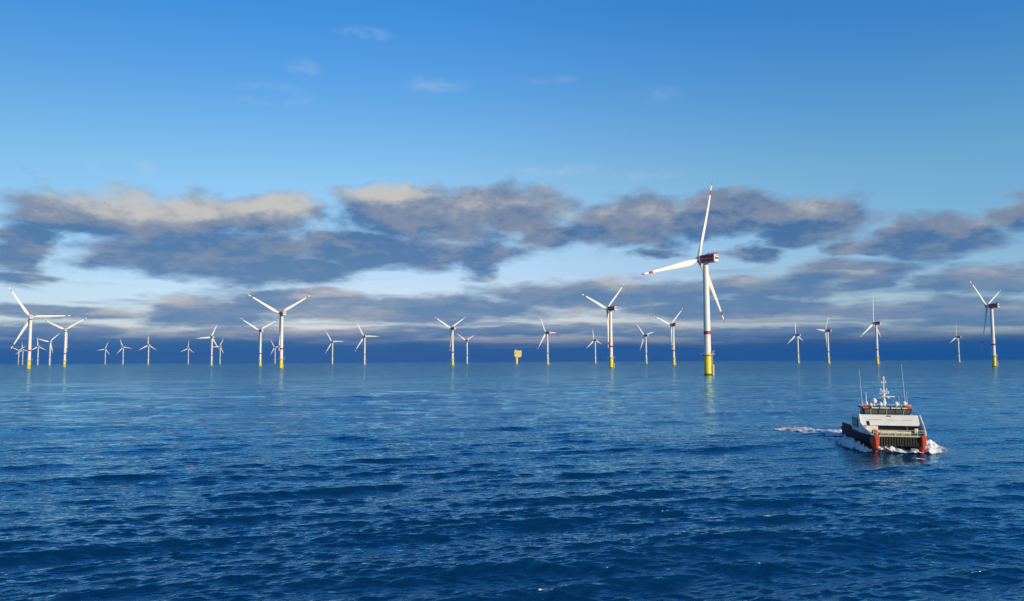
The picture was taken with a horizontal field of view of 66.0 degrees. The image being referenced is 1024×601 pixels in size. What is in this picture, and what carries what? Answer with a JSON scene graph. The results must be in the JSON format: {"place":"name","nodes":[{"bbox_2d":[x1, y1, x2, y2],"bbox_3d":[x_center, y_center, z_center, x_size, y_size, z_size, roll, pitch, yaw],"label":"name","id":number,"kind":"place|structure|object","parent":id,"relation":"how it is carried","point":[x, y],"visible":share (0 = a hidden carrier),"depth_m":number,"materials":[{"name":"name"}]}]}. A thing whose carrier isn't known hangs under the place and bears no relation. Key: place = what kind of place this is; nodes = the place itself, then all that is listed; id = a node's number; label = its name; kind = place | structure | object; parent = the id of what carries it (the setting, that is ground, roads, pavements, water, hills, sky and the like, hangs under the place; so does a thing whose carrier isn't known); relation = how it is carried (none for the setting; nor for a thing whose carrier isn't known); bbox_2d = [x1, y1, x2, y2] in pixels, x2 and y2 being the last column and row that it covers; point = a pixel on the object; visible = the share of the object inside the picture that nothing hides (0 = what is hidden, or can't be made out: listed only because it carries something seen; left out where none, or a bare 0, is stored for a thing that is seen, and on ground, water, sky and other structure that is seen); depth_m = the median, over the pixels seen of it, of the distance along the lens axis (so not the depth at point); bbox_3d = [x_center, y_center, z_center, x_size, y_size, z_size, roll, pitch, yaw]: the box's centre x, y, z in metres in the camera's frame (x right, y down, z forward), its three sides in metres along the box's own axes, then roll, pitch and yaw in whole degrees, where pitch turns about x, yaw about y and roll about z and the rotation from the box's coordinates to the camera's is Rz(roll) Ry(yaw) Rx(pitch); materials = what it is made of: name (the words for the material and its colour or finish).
{"place":"outdoors","nodes":[
{"label":"outdoors","id":0,"kind":"place"},
{"bbox_2d":[0,360,1023,600],"bbox_3d":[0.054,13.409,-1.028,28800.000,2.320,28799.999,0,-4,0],"label":"sea","id":1,"kind":"structure","parent":0,"point":[520,481],"depth_m":87.05,"materials":[{"name":"liquid"}]},
{"bbox_2d":[32,338,44,364],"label":"wind turbine","id":2,"kind":"object","parent":1,"relation":"in","point":[38,346],"visible":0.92,"depth_m":4459.53,"materials":[{"name":"white paint"}]},
{"bbox_2d":[8,286,72,369],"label":"wind turbine","id":3,"kind":"object","parent":1,"relation":"in","point":[29,323],"visible":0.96,"depth_m":1592.53,"materials":[{"name":"white paint"}]},
{"bbox_2d":[36,333,59,365],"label":"wind turbine","id":4,"kind":"object","parent":1,"relation":"in","point":[50,348],"visible":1,"depth_m":3466.73,"materials":[{"name":"white paint"}]},
{"bbox_2d":[43,317,87,367],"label":"wind turbine","id":5,"kind":"object","parent":1,"relation":"in","point":[64,360],"visible":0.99,"depth_m":2203.14,"materials":[{"name":"white paint"}]},
{"bbox_2d":[120,340,127,364],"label":"wind turbine","id":6,"kind":"object","parent":1,"relation":"in","point":[123,347],"visible":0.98,"depth_m":4751.52,"materials":[{"name":"white paint"}]},
{"bbox_2d":[139,335,155,364],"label":"wind turbine","id":7,"kind":"object","parent":1,"relation":"in","point":[148,345],"visible":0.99,"depth_m":4228.94,"materials":[{"name":"white paint"}]},
{"bbox_2d":[181,342,193,363],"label":"wind turbine","id":8,"kind":"object","parent":1,"relation":"in","point":[188,352],"visible":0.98,"depth_m":5300.55,"materials":[{"name":"white paint"}]},
{"bbox_2d":[202,325,218,365],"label":"wind turbine","id":9,"kind":"object","parent":1,"relation":"in","point":[212,337],"visible":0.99,"depth_m":2905.39,"materials":[{"name":"white paint"}]},
{"bbox_2d":[215,340,222,363],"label":"wind turbine","id":10,"kind":"object","parent":1,"relation":"in","point":[220,352],"visible":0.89,"depth_m":4668.28,"materials":[{"name":"white paint"}]},
{"bbox_2d":[240,318,278,366],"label":"wind turbine","id":11,"kind":"object","parent":1,"relation":"in","point":[261,330],"visible":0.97,"depth_m":2309.98,"materials":[{"name":"white paint"}]},
{"bbox_2d":[271,341,278,363],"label":"wind turbine","id":12,"kind":"object","parent":1,"relation":"in","point":[275,347],"visible":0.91,"depth_m":4949.78,"materials":[{"name":"white paint"}]},
{"bbox_2d":[246,293,311,368],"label":"wind turbine","id":13,"kind":"object","parent":1,"relation":"in","point":[282,313],"visible":0.98,"depth_m":1502.95,"materials":[{"name":"white paint"}]},
{"bbox_2d":[325,330,343,364],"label":"wind turbine","id":14,"kind":"object","parent":1,"relation":"in","point":[332,342],"visible":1,"depth_m":3667.41,"materials":[{"name":"white paint"}]},
{"bbox_2d":[355,321,379,364],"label":"wind turbine","id":15,"kind":"object","parent":1,"relation":"in","point":[364,337],"visible":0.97,"depth_m":2893.20,"materials":[{"name":"white paint"}]},
{"bbox_2d":[435,317,463,365],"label":"wind turbine","id":16,"kind":"object","parent":1,"relation":"in","point":[452,328],"visible":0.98,"depth_m":2209.61,"materials":[{"name":"white paint"}]},
{"bbox_2d":[458,334,475,363],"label":"wind turbine","id":17,"kind":"object","parent":1,"relation":"in","point":[466,346],"visible":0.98,"depth_m":3527.36,"materials":[{"name":"white paint"}]},
{"bbox_2d":[513,349,520,363],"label":"offshore substation","id":18,"kind":"object","parent":1,"relation":"in","point":[516,354],"visible":0.95,"depth_m":3533.54,"materials":[{"name":"yellow metal"}]},
{"bbox_2d":[538,318,554,364],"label":"wind turbine","id":19,"kind":"object","parent":1,"relation":"in","point":[547,333],"visible":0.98,"depth_m":2585.82,"materials":[{"name":"white paint"}]},
{"bbox_2d":[587,329,600,363],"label":"wind turbine","id":20,"kind":"object","parent":1,"relation":"in","point":[595,340],"visible":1,"depth_m":3564.78,"materials":[{"name":"white paint"}]},
{"bbox_2d":[581,283,624,367],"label":"wind turbine","id":21,"kind":"object","parent":1,"relation":"in","point":[609,308],"visible":0.97,"depth_m":1396.29,"materials":[{"name":"white paint"}]},
{"bbox_2d":[637,325,652,363],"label":"wind turbine","id":22,"kind":"object","parent":1,"relation":"in","point":[645,337],"visible":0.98,"depth_m":2903.39,"materials":[{"name":"white paint"}]},
{"bbox_2d":[654,307,683,364],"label":"wind turbine","id":23,"kind":"object","parent":1,"relation":"in","point":[672,324],"visible":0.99,"depth_m":2036.56,"materials":[{"name":"white paint"}]},
{"bbox_2d":[641,184,724,374],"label":"wind turbine","id":24,"kind":"object","parent":1,"relation":"in","point":[704,261],"visible":0.96,"depth_m":714.95,"materials":[{"name":"white paint"}]},
{"bbox_2d":[787,319,802,362],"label":"wind turbine","id":25,"kind":"object","parent":1,"relation":"in","point":[798,335],"visible":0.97,"depth_m":2922.90,"materials":[{"name":"white paint"}]},
{"bbox_2d":[776,426,842,436],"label":"stern wake","id":26,"kind":"object","parent":1,"relation":"on","point":[831,432],"visible":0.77,"depth_m":143.45,"materials":[{"name":"white liquid"}]},
{"bbox_2d":[816,317,831,363],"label":"wind turbine","id":27,"kind":"object","parent":1,"relation":"in","point":[827,340],"visible":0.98,"depth_m":2491.84,"materials":[{"name":"white paint"}]},
{"bbox_2d":[834,433,871,451],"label":"bow wave","id":28,"kind":"object","parent":1,"relation":"on","point":[849,442],"visible":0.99,"depth_m":122.38,"materials":[{"name":"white liquid"}]},
{"bbox_2d":[860,306,880,364],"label":"wind turbine","id":29,"kind":"object","parent":1,"relation":"in","point":[875,324],"visible":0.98,"depth_m":2011.30,"materials":[{"name":"white paint"}]},
{"bbox_2d":[841,364,926,453],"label":"crew transfer boat","id":30,"kind":"object","parent":1,"relation":"on","point":[873,427],"visible":1,"depth_m":121.47,"materials":[{"name":"red paint"}]},
{"bbox_2d":[878,446,922,452],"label":"tunnel foam","id":31,"kind":"object","parent":1,"relation":"on","point":[885,448],"visible":0.9,"depth_m":117.15,"materials":[{"name":"white"}]},
{"bbox_2d":[853,442,952,453],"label":"spray","id":32,"kind":"object","parent":1,"relation":"on","point":[905,450],"visible":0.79,"depth_m":117.37,"materials":[{"name":"white liquid"}]},
{"bbox_2d":[924,440,944,453],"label":"bow wave","id":33,"kind":"object","parent":1,"relation":"on","point":[933,444],"visible":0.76,"depth_m":119.54,"materials":[{"name":"white liquid"}]},
{"bbox_2d":[950,328,960,361],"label":"wind turbine","id":34,"kind":"object","parent":1,"relation":"in","point":[957,338],"visible":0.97,"depth_m":3300.69,"materials":[{"name":"white paint"}]},
{"bbox_2d":[969,280,1000,366],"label":"wind turbine","id":35,"kind":"object","parent":1,"relation":"in","point":[991,306],"visible":0.99,"depth_m":1367.04,"materials":[{"name":"white paint"}]},
{"bbox_2d":[0,0,1023,363],"label":"sky","id":36,"kind":"structure","parent":0,"point":[400,166],"materials":[{"name":"blue"}]}
]}

